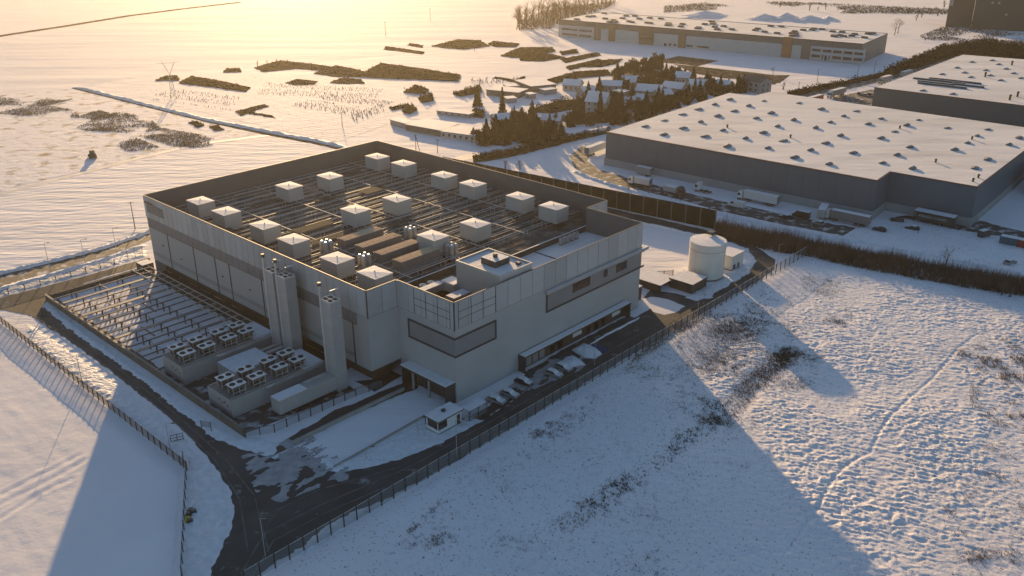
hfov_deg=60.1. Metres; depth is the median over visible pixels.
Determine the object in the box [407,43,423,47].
nursery bed
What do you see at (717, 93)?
shrub
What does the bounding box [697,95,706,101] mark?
garden tree
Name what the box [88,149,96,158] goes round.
bush
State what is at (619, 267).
window
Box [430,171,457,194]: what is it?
roof ventilator
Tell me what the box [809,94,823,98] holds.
semi trailer
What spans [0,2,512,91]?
snow field
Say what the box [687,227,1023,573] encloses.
dry grass
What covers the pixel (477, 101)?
conifer
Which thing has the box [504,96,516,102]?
shed
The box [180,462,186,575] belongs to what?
fence
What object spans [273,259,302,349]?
exhaust stack
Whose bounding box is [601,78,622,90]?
house
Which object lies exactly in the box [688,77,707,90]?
house
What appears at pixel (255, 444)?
snow verge
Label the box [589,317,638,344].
snow bank
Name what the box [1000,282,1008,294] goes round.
bare tree
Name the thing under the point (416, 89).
garden bush
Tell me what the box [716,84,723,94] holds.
conifer
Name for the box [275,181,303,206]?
roof ventilator
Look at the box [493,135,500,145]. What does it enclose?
conifer
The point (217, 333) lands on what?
chiller
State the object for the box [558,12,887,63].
distribution hall
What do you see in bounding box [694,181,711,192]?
tractor unit
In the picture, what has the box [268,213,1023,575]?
snow field
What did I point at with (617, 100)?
garden tree
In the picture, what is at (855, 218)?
semi truck
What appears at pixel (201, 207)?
roof ventilator
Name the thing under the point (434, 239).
roof ventilator
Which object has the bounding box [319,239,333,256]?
silencer cluster
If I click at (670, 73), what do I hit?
conifer
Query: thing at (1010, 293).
bare tree
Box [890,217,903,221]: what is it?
parked car
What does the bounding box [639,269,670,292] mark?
bin enclosure
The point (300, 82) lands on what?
nursery bed
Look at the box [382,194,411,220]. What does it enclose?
roof ventilator
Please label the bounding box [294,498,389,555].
snow verge
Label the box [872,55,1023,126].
warehouse
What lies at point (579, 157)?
warehouse road
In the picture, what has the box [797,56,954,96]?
road
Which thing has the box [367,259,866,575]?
dry grass
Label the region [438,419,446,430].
window
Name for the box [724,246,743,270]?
pump shed
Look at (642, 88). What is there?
house
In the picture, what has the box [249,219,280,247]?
roof ventilator
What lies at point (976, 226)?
warehouse yard
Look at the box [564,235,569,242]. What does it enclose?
condenser unit
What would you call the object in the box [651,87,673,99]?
house
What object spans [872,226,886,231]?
parked car
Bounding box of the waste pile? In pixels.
[184,505,196,523]
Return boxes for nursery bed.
[155,75,179,80]
[179,75,249,91]
[188,120,203,127]
[209,125,223,130]
[223,67,241,72]
[235,104,268,115]
[241,110,274,117]
[254,60,342,71]
[286,79,317,84]
[314,65,362,76]
[330,77,363,83]
[356,62,460,81]
[383,46,424,53]
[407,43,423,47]
[432,39,489,49]
[488,41,518,46]
[494,76,524,81]
[501,47,555,57]
[519,54,564,61]
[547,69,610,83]
[559,49,578,54]
[560,52,599,62]
[566,59,603,69]
[583,58,621,66]
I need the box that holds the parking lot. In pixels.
[476,316,639,419]
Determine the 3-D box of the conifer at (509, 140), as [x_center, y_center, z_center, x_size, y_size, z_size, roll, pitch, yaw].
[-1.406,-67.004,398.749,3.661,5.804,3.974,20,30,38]
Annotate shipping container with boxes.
[999,234,1019,245]
[1016,237,1023,247]
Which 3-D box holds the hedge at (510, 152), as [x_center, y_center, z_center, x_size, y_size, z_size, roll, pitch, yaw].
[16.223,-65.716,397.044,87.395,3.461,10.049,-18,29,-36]
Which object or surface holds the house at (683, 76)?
on the ground at (668, 250)
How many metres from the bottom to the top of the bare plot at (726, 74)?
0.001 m
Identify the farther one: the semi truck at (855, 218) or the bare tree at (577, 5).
the bare tree at (577, 5)
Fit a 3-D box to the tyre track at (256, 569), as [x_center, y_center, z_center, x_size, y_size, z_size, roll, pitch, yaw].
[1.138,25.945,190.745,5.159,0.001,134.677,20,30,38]
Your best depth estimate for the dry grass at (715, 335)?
212.22 m
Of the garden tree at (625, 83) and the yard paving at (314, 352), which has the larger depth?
the garden tree at (625, 83)
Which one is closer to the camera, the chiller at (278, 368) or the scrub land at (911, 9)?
the chiller at (278, 368)
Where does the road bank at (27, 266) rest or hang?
on the ground at (668, 250)
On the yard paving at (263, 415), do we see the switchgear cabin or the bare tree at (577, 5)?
the switchgear cabin
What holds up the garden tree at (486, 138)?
on the ground at (668, 250)
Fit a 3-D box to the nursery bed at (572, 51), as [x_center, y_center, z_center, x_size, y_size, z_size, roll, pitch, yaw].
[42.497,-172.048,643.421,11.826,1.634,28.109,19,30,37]
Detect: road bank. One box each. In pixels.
[0,229,149,274]
[0,244,147,289]
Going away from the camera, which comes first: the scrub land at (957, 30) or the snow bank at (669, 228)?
the snow bank at (669, 228)
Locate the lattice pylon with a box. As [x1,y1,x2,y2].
[163,62,176,98]
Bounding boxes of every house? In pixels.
[489,110,509,126]
[540,112,563,125]
[562,78,583,90]
[575,85,597,96]
[584,90,612,111]
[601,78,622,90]
[623,74,643,87]
[627,92,653,102]
[635,83,664,95]
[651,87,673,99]
[662,80,687,92]
[675,70,696,83]
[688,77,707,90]
[715,79,735,86]
[742,74,772,93]
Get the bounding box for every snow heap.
[680,11,728,17]
[744,14,777,20]
[776,13,798,20]
[793,15,824,21]
[823,16,838,21]
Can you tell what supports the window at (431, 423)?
in the guardhouse
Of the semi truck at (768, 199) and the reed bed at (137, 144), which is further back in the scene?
the reed bed at (137, 144)
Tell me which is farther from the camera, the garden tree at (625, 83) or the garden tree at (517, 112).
the garden tree at (625, 83)
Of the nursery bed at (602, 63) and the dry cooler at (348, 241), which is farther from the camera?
the nursery bed at (602, 63)
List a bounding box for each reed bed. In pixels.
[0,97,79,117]
[36,98,70,104]
[77,109,109,118]
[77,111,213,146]
[117,137,157,150]
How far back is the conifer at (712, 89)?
499.14 m
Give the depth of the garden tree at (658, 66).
574.06 m
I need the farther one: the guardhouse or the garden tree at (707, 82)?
the garden tree at (707, 82)
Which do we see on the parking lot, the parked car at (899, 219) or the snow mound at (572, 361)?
the snow mound at (572, 361)
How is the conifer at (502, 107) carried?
on the ground at (668, 250)
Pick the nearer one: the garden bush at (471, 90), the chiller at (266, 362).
the chiller at (266, 362)
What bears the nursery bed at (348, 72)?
on the ground at (668, 250)
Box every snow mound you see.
[562,355,584,366]
[572,343,601,358]
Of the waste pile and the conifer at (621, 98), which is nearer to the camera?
the waste pile
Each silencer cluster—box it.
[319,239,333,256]
[356,252,371,270]
[403,225,416,241]
[444,242,460,261]
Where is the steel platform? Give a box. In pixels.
[51,265,251,360]
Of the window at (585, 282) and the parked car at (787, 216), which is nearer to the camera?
the window at (585, 282)
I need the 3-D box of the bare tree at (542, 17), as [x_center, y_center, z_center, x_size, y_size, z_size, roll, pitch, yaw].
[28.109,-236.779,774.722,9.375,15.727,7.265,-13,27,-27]
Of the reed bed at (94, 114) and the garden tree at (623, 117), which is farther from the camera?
the reed bed at (94, 114)
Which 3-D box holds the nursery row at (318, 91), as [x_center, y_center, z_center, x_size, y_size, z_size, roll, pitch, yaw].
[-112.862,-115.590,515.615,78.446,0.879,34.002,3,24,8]
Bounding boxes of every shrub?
[170,432,183,441]
[584,120,594,125]
[587,113,602,122]
[632,115,643,120]
[643,113,655,118]
[653,106,666,112]
[663,103,675,110]
[670,100,676,107]
[682,98,691,104]
[684,93,694,99]
[713,91,721,96]
[723,84,733,91]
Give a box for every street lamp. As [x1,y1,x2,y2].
[260,517,270,557]
[455,418,464,456]
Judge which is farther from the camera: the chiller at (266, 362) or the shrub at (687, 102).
the shrub at (687, 102)
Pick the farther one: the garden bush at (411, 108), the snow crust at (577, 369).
the garden bush at (411, 108)
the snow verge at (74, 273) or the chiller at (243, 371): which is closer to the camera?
the chiller at (243, 371)
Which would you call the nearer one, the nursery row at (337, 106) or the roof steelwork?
the roof steelwork
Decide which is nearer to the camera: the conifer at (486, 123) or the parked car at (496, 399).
the parked car at (496, 399)
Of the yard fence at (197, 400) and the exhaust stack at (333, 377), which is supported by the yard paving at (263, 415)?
the exhaust stack at (333, 377)
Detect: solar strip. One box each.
[913,77,964,83]
[917,80,953,85]
[917,82,966,88]
[929,77,981,84]
[951,83,984,87]
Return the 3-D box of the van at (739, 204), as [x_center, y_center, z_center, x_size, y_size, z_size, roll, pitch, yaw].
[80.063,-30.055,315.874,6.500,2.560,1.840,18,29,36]
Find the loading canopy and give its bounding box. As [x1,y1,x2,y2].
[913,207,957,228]
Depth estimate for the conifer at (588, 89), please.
478.95 m
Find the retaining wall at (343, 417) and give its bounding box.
[292,387,404,444]
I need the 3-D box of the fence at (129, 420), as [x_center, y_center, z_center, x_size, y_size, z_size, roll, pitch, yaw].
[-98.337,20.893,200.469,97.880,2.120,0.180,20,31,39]
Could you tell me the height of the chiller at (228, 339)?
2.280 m
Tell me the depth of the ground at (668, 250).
451.95 m
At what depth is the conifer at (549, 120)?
419.78 m
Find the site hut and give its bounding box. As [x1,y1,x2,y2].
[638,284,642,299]
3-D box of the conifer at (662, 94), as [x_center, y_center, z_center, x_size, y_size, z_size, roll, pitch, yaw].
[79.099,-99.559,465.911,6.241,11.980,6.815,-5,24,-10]
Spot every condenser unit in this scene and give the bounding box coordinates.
[559,237,564,244]
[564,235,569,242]
[569,233,573,241]
[574,231,578,239]
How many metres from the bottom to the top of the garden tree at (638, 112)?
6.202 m
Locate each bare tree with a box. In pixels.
[511,7,522,29]
[521,8,529,26]
[524,1,531,24]
[530,1,538,23]
[536,0,545,22]
[541,8,547,25]
[544,0,553,22]
[548,4,556,21]
[550,0,558,20]
[551,3,559,23]
[557,0,565,18]
[563,0,573,17]
[569,0,582,15]
[570,0,579,16]
[938,246,954,260]
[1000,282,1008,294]
[1008,285,1015,296]
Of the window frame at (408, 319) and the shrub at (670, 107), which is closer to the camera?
the window frame at (408, 319)
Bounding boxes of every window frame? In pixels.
[407,318,496,358]
[546,251,643,312]
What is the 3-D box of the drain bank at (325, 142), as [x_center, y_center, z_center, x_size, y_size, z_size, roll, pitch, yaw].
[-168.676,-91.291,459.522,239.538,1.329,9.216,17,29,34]
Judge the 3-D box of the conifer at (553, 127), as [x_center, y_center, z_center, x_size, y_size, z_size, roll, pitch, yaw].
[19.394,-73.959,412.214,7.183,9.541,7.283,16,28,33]
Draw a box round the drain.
[72,88,340,148]
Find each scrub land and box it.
[663,1,947,13]
[920,22,1023,45]
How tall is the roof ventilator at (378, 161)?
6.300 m
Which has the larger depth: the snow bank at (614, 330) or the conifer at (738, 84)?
the conifer at (738, 84)
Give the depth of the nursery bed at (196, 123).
436.69 m
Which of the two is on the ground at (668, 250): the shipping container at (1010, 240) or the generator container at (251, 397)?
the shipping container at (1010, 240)
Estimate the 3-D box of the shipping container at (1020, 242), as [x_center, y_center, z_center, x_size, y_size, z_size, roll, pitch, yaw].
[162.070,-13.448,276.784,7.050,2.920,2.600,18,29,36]
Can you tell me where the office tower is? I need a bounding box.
[945,0,1023,31]
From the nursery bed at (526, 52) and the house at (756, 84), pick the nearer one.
the house at (756, 84)
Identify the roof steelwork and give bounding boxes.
[173,159,582,286]
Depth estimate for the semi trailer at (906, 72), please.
546.13 m
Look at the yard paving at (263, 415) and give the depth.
191.74 m
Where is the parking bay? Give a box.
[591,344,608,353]
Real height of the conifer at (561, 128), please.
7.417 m
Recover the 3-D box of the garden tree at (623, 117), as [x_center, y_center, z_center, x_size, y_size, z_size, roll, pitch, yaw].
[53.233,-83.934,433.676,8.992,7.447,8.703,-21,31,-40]
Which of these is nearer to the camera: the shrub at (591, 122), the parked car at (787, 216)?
the parked car at (787, 216)
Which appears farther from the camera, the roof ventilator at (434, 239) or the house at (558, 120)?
the house at (558, 120)
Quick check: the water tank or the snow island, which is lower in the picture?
the snow island
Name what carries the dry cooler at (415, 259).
on the roof steelwork
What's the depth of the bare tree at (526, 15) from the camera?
758.40 m
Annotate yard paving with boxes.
[56,299,157,367]
[148,271,349,371]
[158,353,354,432]
[356,371,401,390]
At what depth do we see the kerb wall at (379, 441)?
178.94 m
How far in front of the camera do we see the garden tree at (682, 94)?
482.67 m
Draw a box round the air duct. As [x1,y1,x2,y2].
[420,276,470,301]
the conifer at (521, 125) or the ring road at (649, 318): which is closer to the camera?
the ring road at (649, 318)
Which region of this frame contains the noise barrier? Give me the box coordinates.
[443,156,716,228]
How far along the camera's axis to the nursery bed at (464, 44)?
676.66 m
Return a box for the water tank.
[687,230,726,281]
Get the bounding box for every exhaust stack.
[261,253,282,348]
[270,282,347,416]
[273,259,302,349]
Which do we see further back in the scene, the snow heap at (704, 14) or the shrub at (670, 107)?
the snow heap at (704, 14)
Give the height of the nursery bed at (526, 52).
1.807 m
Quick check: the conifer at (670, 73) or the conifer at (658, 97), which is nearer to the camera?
the conifer at (658, 97)
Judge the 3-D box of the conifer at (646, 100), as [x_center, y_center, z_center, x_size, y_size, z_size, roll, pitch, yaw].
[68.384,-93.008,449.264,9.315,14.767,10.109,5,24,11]
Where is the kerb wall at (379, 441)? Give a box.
[333,414,424,466]
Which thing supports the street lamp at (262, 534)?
on the ground at (668, 250)
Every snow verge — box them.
[0,250,147,296]
[25,324,188,457]
[45,307,278,456]
[179,444,233,575]
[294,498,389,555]
[308,415,479,471]
[685,248,756,300]
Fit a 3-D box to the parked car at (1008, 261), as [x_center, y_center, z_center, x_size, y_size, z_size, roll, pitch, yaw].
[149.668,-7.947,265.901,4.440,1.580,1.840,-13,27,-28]
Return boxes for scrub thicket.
[516,0,615,29]
[713,210,1023,295]
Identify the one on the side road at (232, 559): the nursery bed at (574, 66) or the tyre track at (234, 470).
the tyre track at (234, 470)
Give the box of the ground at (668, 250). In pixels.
[0,0,1023,575]
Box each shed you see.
[389,117,412,128]
[404,118,460,136]
[436,108,474,117]
[440,124,490,141]
[486,86,527,97]
[503,83,519,87]
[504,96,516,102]
[514,78,556,91]
[525,92,536,98]
[538,87,557,94]
[612,89,629,96]
[669,270,707,293]
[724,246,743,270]
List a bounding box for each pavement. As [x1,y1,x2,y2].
[461,371,524,402]
[630,298,655,317]
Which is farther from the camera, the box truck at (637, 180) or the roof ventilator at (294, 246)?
the box truck at (637, 180)
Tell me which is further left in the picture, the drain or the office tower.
the drain
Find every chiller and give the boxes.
[167,342,185,357]
[176,347,195,361]
[187,335,205,348]
[196,340,215,355]
[209,327,227,341]
[214,371,234,388]
[219,332,237,345]
[226,378,246,395]
[227,320,244,333]
[235,363,254,379]
[237,326,254,340]
[246,370,266,387]
[257,355,276,370]
[269,361,288,377]
[276,347,294,361]
[287,353,306,369]
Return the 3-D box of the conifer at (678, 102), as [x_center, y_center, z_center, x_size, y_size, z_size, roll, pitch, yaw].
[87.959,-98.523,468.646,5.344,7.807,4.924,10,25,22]
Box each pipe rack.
[260,343,278,354]
[265,345,284,354]
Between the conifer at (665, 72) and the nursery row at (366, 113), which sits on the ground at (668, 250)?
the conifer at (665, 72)
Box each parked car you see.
[485,393,506,405]
[499,387,519,398]
[514,375,533,386]
[544,367,563,378]
[553,361,572,372]
[778,213,791,219]
[810,220,824,225]
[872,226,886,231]
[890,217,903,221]
[905,225,919,230]
[1003,258,1016,264]
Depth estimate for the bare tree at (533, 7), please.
790.48 m
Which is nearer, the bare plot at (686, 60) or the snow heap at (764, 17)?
the bare plot at (686, 60)
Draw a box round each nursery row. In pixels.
[158,90,233,108]
[260,83,376,97]
[292,94,391,115]
[351,104,383,120]
[477,76,517,82]
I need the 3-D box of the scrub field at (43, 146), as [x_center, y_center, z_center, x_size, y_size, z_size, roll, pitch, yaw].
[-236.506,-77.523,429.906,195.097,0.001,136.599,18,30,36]
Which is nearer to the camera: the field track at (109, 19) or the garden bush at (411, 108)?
the garden bush at (411, 108)
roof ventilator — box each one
[186,196,215,221]
[211,206,242,230]
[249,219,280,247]
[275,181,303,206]
[277,233,310,262]
[316,172,343,194]
[319,251,354,281]
[340,204,370,229]
[356,265,392,289]
[365,153,389,174]
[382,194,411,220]
[391,160,416,182]
[416,230,449,257]
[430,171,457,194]
[459,179,486,203]
[459,218,491,247]
[505,191,534,216]
[538,201,568,229]
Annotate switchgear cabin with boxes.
[217,347,267,374]
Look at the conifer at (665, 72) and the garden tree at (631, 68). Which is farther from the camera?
the garden tree at (631, 68)
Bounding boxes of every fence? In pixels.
[0,259,114,293]
[0,317,187,469]
[44,294,244,436]
[47,268,138,297]
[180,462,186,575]
[242,246,807,575]
[244,379,382,437]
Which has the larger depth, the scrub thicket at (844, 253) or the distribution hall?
the distribution hall
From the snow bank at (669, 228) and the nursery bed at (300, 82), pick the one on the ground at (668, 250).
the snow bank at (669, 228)
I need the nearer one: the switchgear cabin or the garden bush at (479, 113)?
the switchgear cabin
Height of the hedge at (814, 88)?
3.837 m
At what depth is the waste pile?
157.25 m
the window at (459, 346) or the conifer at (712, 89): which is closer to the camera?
the window at (459, 346)
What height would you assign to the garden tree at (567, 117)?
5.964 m
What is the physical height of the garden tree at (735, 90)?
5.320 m
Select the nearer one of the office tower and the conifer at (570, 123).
the conifer at (570, 123)
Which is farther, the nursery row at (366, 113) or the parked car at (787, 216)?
the nursery row at (366, 113)
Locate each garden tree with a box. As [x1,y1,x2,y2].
[474,125,492,146]
[490,116,509,131]
[515,108,526,118]
[565,113,576,124]
[573,110,586,121]
[611,68,621,75]
[612,92,620,105]
[612,111,629,124]
[617,76,629,88]
[619,65,628,74]
[624,59,635,73]
[631,58,640,66]
[634,97,643,108]
[634,109,644,119]
[637,74,651,83]
[639,62,653,74]
[640,57,647,64]
[650,52,664,68]
[650,77,661,83]
[654,62,663,69]
[655,99,670,111]
[656,70,663,78]
[662,73,675,81]
[668,66,680,74]
[673,90,686,100]
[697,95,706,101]
[704,79,717,89]
[733,84,743,93]
[736,74,747,89]
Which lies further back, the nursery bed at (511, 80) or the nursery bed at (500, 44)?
the nursery bed at (500, 44)
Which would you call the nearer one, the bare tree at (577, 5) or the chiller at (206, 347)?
the chiller at (206, 347)
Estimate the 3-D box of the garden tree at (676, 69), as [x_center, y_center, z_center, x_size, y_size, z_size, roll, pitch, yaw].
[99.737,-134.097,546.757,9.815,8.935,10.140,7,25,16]
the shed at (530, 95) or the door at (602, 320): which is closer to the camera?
the door at (602, 320)
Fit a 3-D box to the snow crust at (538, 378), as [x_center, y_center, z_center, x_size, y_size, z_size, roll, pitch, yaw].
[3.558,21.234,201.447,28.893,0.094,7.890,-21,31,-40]
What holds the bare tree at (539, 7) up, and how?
on the ground at (668, 250)
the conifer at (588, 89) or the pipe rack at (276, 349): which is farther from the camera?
the conifer at (588, 89)
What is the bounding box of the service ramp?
[274,381,417,454]
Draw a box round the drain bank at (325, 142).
[72,86,348,147]
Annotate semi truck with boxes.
[737,189,779,206]
[823,208,871,226]
[827,87,845,97]
[878,75,892,83]
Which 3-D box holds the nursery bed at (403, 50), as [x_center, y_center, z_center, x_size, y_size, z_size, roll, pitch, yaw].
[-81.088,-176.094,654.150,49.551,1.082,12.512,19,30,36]
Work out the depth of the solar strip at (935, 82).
455.77 m
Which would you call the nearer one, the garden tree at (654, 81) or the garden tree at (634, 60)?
the garden tree at (654, 81)
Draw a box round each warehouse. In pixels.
[604,92,1023,226]
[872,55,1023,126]
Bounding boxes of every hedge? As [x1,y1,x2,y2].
[472,125,610,162]
[787,71,882,94]
[883,38,1023,75]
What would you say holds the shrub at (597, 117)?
on the ground at (668, 250)
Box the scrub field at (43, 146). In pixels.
[0,90,258,189]
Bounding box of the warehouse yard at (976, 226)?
[897,215,1023,237]
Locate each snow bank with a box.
[572,171,1023,274]
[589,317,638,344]
[636,220,696,234]
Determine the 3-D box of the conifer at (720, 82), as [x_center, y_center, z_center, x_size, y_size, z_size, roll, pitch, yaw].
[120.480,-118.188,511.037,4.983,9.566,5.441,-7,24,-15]
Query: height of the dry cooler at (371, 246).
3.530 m
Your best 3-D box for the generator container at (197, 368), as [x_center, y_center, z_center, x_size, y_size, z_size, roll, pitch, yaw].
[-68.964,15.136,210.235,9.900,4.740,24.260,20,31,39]
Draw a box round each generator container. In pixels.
[162,321,272,383]
[207,348,324,417]
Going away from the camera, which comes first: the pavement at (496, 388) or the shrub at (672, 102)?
the pavement at (496, 388)
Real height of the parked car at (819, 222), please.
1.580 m
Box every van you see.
[727,199,745,208]
[792,209,810,218]
[977,228,991,237]
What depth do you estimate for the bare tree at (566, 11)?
801.03 m
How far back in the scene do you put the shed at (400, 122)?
431.47 m
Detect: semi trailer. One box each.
[584,141,605,155]
[636,165,652,176]
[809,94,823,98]
[817,203,828,218]
[900,69,912,76]
[917,214,947,225]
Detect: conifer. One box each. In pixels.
[473,85,483,106]
[483,118,489,131]
[490,114,502,141]
[490,128,495,142]
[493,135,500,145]
[498,87,506,112]
[500,136,508,145]
[507,133,511,144]
[509,108,516,130]
[513,109,526,142]
[524,117,537,143]
[527,99,535,121]
[533,112,541,140]
[546,113,552,124]
[549,120,558,133]
[558,123,565,132]
[566,114,575,127]
[584,81,590,96]
[596,87,603,111]
[597,76,602,91]
[608,99,612,116]
[612,61,620,79]
[612,103,620,124]
[613,91,617,109]
[618,90,626,104]
[627,97,633,109]
[628,83,635,96]
[633,62,639,75]
[642,90,652,113]
[654,85,662,106]
[661,62,668,78]
[661,88,664,100]
[668,65,672,76]
[674,95,681,107]
[690,66,696,78]
[692,77,696,96]
[695,79,703,97]
[708,79,716,95]
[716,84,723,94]
[717,75,723,87]
[734,75,741,93]
[741,78,746,92]
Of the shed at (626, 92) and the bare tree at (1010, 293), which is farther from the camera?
the shed at (626, 92)
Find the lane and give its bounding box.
[454,125,615,160]
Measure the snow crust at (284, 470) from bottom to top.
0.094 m
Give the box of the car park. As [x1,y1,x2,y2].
[832,90,873,105]
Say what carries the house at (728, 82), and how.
on the ground at (668, 250)
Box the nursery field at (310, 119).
[137,71,415,141]
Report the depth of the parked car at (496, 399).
192.39 m
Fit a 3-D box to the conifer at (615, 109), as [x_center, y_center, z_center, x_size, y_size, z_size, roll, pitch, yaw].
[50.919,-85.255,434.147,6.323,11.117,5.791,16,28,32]
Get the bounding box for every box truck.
[628,174,652,187]
[663,184,685,196]
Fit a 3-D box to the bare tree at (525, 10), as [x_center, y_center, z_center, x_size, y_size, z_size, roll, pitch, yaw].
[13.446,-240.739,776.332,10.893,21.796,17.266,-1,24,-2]
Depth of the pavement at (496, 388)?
198.52 m
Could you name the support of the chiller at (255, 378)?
on the generator container at (251, 397)
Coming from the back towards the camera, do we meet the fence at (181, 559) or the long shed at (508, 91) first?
the long shed at (508, 91)
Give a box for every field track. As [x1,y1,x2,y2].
[0,2,241,36]
[0,134,272,194]
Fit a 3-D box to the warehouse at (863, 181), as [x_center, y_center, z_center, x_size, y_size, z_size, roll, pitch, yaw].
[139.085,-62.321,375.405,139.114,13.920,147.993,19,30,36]
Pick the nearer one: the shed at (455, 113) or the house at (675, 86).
the shed at (455, 113)
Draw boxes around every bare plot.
[664,56,715,65]
[675,64,786,82]
[768,75,789,84]
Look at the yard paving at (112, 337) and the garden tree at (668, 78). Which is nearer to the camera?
the yard paving at (112, 337)
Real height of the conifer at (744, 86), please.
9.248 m
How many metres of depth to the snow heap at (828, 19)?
811.57 m
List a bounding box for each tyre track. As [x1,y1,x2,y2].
[39,317,248,551]
[49,317,268,551]
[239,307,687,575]
[252,313,691,575]
[263,466,399,527]
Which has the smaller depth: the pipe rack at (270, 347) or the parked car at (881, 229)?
the pipe rack at (270, 347)
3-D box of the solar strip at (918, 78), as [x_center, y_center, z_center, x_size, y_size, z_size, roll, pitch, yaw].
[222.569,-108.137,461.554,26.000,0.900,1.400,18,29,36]
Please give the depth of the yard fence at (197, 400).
204.59 m
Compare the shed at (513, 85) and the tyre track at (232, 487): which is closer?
the tyre track at (232, 487)
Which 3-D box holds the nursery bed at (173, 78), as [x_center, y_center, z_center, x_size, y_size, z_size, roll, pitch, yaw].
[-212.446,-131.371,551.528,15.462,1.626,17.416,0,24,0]
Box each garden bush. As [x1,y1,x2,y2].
[389,102,408,109]
[402,102,416,113]
[403,84,428,93]
[418,91,433,102]
[453,83,481,96]
[472,105,484,117]
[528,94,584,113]
[563,108,631,124]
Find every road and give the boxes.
[0,234,150,286]
[0,258,332,575]
[302,208,774,546]
[570,146,854,235]
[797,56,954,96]
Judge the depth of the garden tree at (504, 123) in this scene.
407.79 m
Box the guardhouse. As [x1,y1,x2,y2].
[424,401,462,434]
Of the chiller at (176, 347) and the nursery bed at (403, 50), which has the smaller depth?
the chiller at (176, 347)
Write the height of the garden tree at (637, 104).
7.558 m
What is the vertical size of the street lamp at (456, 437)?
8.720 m
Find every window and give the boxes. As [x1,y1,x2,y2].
[409,321,494,355]
[427,418,436,429]
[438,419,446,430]
[562,33,577,35]
[572,276,590,292]
[616,260,626,272]
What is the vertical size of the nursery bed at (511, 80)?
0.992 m
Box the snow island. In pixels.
[647,297,684,314]
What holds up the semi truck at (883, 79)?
on the ground at (668, 250)
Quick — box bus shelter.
[461,398,486,421]
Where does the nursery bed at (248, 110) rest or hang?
on the nursery field at (310, 119)
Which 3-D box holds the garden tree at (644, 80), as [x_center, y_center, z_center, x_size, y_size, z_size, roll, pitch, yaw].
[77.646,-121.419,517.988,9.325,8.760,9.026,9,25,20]
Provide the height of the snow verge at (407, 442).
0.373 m
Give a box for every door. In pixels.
[550,344,554,353]
[558,339,562,349]
[586,325,590,334]
[594,321,597,330]
[601,318,604,326]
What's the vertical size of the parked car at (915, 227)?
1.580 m
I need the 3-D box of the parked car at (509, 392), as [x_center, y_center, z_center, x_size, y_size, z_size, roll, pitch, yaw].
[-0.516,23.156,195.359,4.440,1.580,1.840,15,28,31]
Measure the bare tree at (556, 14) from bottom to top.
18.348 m
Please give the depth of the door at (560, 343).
215.46 m
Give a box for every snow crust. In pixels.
[242,447,348,501]
[279,436,347,472]
[486,359,579,403]
[533,355,584,380]
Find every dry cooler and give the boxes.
[334,226,383,254]
[352,233,402,259]
[372,239,418,268]
[389,247,443,277]
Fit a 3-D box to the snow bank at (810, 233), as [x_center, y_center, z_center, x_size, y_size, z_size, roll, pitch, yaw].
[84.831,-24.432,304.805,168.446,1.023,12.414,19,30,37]
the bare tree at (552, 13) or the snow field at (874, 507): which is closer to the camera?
the snow field at (874, 507)
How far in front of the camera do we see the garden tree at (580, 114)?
436.79 m
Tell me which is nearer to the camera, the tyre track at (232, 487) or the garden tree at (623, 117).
the tyre track at (232, 487)
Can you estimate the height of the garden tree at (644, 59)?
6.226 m
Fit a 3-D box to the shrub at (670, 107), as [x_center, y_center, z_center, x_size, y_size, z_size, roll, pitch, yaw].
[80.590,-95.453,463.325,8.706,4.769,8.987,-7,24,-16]
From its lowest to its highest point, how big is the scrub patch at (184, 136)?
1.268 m
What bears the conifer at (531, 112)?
on the ground at (668, 250)
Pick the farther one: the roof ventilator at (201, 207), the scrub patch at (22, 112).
the scrub patch at (22, 112)
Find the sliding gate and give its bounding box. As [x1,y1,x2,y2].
[491,418,505,438]
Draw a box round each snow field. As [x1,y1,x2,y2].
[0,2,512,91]
[0,136,330,270]
[0,330,180,575]
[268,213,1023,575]
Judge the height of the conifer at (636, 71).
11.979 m
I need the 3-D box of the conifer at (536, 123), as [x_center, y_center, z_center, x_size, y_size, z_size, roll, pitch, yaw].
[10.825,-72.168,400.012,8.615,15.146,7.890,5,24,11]
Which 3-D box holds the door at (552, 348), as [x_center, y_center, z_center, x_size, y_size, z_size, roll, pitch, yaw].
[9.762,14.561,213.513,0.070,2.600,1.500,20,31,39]
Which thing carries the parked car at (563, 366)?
on the parking lot
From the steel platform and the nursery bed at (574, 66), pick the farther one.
the nursery bed at (574, 66)
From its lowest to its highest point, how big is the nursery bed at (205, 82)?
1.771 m
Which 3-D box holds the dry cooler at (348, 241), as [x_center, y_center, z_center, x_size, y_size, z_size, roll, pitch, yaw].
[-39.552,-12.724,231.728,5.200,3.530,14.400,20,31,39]
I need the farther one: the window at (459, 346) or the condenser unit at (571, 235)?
the condenser unit at (571, 235)
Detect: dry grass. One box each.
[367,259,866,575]
[621,300,822,424]
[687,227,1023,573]
[799,276,845,295]
[945,334,1023,565]
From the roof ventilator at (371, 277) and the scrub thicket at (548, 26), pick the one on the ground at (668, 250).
the scrub thicket at (548, 26)

